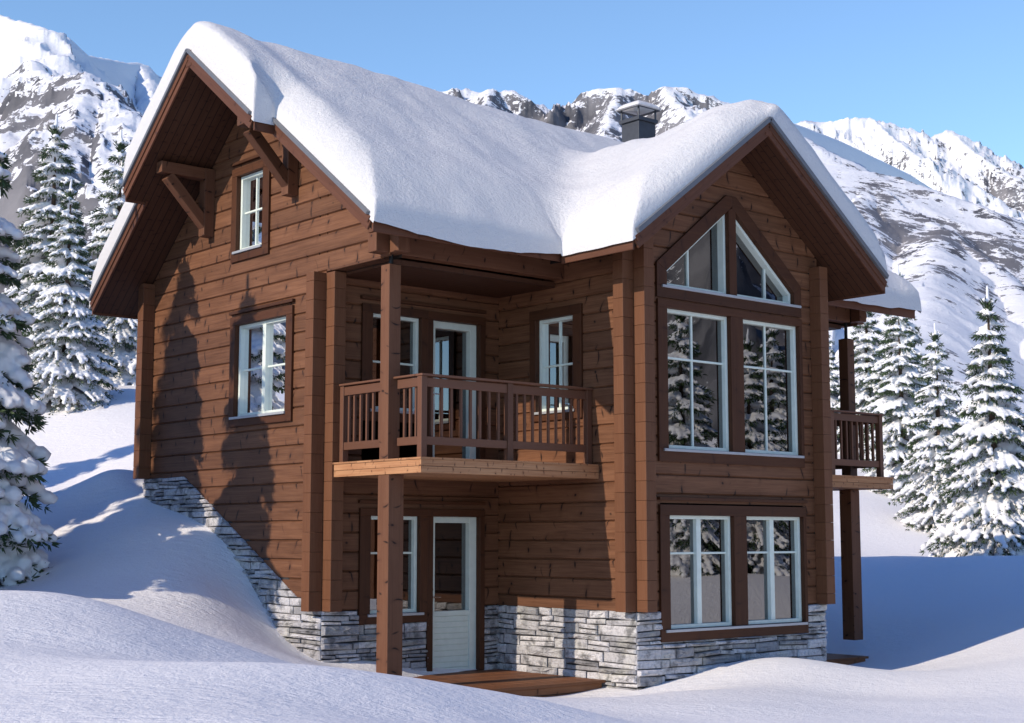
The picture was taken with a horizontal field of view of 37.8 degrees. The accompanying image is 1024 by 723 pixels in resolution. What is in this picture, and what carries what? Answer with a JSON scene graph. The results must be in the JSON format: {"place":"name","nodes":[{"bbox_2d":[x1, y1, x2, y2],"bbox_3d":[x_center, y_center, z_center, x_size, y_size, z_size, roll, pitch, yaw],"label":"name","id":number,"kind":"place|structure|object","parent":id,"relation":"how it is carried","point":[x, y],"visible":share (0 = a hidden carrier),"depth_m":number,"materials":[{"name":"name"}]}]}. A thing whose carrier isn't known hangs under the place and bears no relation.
{"place":"outdoors","nodes":[
{"label":"outdoors","id":0,"kind":"place"},
{"bbox_2d":[0,15,161,305],"bbox_3d":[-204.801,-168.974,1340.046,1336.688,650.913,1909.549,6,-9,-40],"label":"mountain","id":1,"kind":"structure","parent":0,"point":[96,105],"depth_m":792.09,"materials":[{"name":"white snow"}]},
{"bbox_2d":[0,382,1023,722],"bbox_3d":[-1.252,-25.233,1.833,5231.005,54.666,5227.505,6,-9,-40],"label":"snow ground","id":2,"kind":"structure","parent":0,"point":[134,606],"depth_m":18.30,"materials":[{"name":"white snow"}]},
{"bbox_2d":[0,131,62,585],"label":"spruce tree","id":3,"kind":"object","parent":2,"relation":"on","point":[24,457],"visible":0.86,"depth_m":20.54,"materials":[{"name":"green plant"}]},
{"bbox_2d":[2,114,92,372],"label":"spruce tree","id":4,"kind":"object","parent":2,"relation":"on","point":[34,250],"visible":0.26,"depth_m":42.27,"materials":[{"name":"white plant"}]},
{"bbox_2d":[14,179,123,417],"bbox_3d":[-11.193,-1.326,37.367,3.037,6.618,3.201,4,-8,-32],"label":"spruce tree","id":5,"kind":"object","parent":2,"relation":"on","point":[67,339],"visible":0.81,"depth_m":36.78,"materials":[{"name":"green plant"}]},
{"bbox_2d":[81,130,137,385],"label":"spruce tree","id":6,"kind":"object","parent":2,"relation":"on","point":[122,335],"visible":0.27,"depth_m":41.03,"materials":[{"name":"white plant"}]},
{"bbox_2d":[88,48,915,690],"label":"log house","id":7,"kind":"structure","parent":2,"relation":"on","point":[386,448],"depth_m":20.65,"materials":[{"name":"brown wood"}]},
{"bbox_2d":[230,154,271,263],"bbox_3d":[-3.679,-2.196,21.483,0.252,1.475,1.070,6,-9,-40],"label":"window","id":8,"kind":"structure","parent":7,"relation":"in","point":[251,213],"depth_m":21.58,"materials":[{"name":"brown wood"}]},
{"bbox_2d":[228,298,295,427],"bbox_3d":[-3.448,0.052,20.947,0.252,1.665,1.700,6,-9,-40],"label":"window","id":9,"kind":"structure","parent":7,"relation":"in","point":[261,361],"depth_m":20.97,"materials":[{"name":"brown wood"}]},
{"bbox_2d":[357,500,485,624],"bbox_3d":[-1.266,2.730,20.475,2.150,1.635,0.252,6,-9,-40],"label":"window","id":10,"kind":"structure","parent":7,"relation":"in","point":[415,521],"depth_m":20.31,"materials":[{"name":"brown wood"}]},
{"bbox_2d":[360,295,486,423],"bbox_3d":[-1.262,0.034,20.796,2.160,1.685,0.252,6,-9,-40],"label":"window","id":11,"kind":"structure","parent":7,"relation":"in","point":[414,322],"depth_m":20.61,"materials":[{"name":"brown wood"}]},
{"bbox_2d":[425,509,484,671],"bbox_3d":[-0.839,3.281,20.792,1.010,2.435,0.231,6,-9,-40],"label":"door","id":12,"kind":"structure","parent":7,"relation":"in","point":[455,629],"depth_m":20.88,"materials":[{"name":"white wood"}]},
{"bbox_2d":[427,311,485,458],"bbox_3d":[-0.843,0.440,21.123,1.040,2.205,0.231,6,-9,-40],"label":"door","id":13,"kind":"structure","parent":7,"relation":"in","point":[456,343],"depth_m":21.24,"materials":[{"name":"wood"}]},
{"bbox_2d":[89,21,921,312],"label":"roof snow","id":14,"kind":"structure","parent":7,"relation":"on","point":[403,154],"depth_m":20.00,"materials":[{"name":"white snow"}]},
{"bbox_2d":[529,303,583,421],"bbox_3d":[0.667,0.037,20.716,0.252,1.560,1.060,6,-9,-40],"label":"window","id":15,"kind":"structure","parent":7,"relation":"in","point":[556,334],"depth_m":20.78,"materials":[{"name":"brown wood"}]},
{"bbox_2d":[616,100,660,114],"bbox_3d":[2.285,-4.624,27.076,0.580,0.187,0.580,6,-9,-40],"label":"snow cap","id":16,"kind":"object","parent":7,"relation":"on","point":[634,110],"visible":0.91,"depth_m":26.95,"materials":[{"name":"white snow"}]},
{"bbox_2d":[654,195,801,317],"bbox_3d":[3.011,-1.529,21.015,3.020,1.580,0.252,6,-9,-40],"label":"window","id":17,"kind":"structure","parent":7,"relation":"in","point":[724,259],"depth_m":20.96,"materials":[{"name":"brown wood"}]},
{"bbox_2d":[655,298,804,467],"bbox_3d":[3.015,0.354,20.797,3.010,2.160,0.252,6,-9,-40],"label":"window","id":18,"kind":"structure","parent":7,"relation":"in","point":[730,381],"depth_m":20.72,"materials":[{"name":"brown wood"}]},
{"bbox_2d":[657,496,808,641],"bbox_3d":[3.015,2.822,20.506,3.050,1.880,0.252,6,-9,-40],"label":"window","id":19,"kind":"structure","parent":7,"relation":"in","point":[724,571],"depth_m":20.43,"materials":[{"name":"brown wood"}]},
{"bbox_2d":[412,669,605,696],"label":"wooden terrace","id":20,"kind":"structure","parent":2,"relation":"on","point":[522,683],"depth_m":19.23,"materials":[{"name":"brown wood"}]},
{"bbox_2d":[829,335,839,444],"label":"spruce tree","id":21,"kind":"object","parent":2,"relation":"on","point":[834,386],"visible":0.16,"depth_m":57.31,"materials":[{"name":"white plant"}]},
{"bbox_2d":[826,653,868,664],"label":"wooden terrace","id":22,"kind":"structure","parent":2,"relation":"on","point":[844,659],"depth_m":22.86,"materials":[{"name":"brown wood"}]},
{"bbox_2d":[833,311,883,453],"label":"spruce tree","id":23,"kind":"object","parent":2,"relation":"on","point":[863,348],"visible":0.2,"depth_m":56.10,"materials":[{"name":"white plant"}]},
{"bbox_2d":[861,316,929,502],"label":"spruce tree","id":24,"kind":"object","parent":2,"relation":"on","point":[899,411],"visible":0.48,"depth_m":47.86,"materials":[{"name":"white plant"}]},
{"bbox_2d":[858,265,932,471],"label":"spruce tree","id":25,"kind":"object","parent":2,"relation":"on","point":[876,367],"visible":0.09,"depth_m":53.15,"materials":[{"name":"white plant"}]},
{"bbox_2d":[888,323,968,532],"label":"spruce tree","id":26,"kind":"object","parent":2,"relation":"on","point":[924,506],"visible":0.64,"depth_m":42.86,"materials":[{"name":"white plant"}]},
{"bbox_2d":[919,286,1023,556],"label":"spruce tree","id":27,"kind":"object","parent":2,"relation":"on","point":[982,513],"visible":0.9,"depth_m":35.77,"materials":[{"name":"green plant"}]},
{"bbox_2d":[0,0,1023,167],"label":"sky","id":28,"kind":"structure","parent":0,"point":[934,67],"materials":[{"name":"blue"}]},
{"bbox_2d":[434,86,730,141],"bbox_3d":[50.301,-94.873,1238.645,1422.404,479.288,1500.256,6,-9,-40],"label":"mountain","id":29,"kind":"structure","parent":0,"point":[593,112],"depth_m":1553.90,"materials":[{"name":"white snow"}]},
{"bbox_2d":[793,117,1023,438],"bbox_3d":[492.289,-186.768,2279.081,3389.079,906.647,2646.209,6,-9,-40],"label":"mountain","id":30,"kind":"structure","parent":0,"point":[942,213],"depth_m":636.83,"materials":[{"name":"white snow"}]}
]}

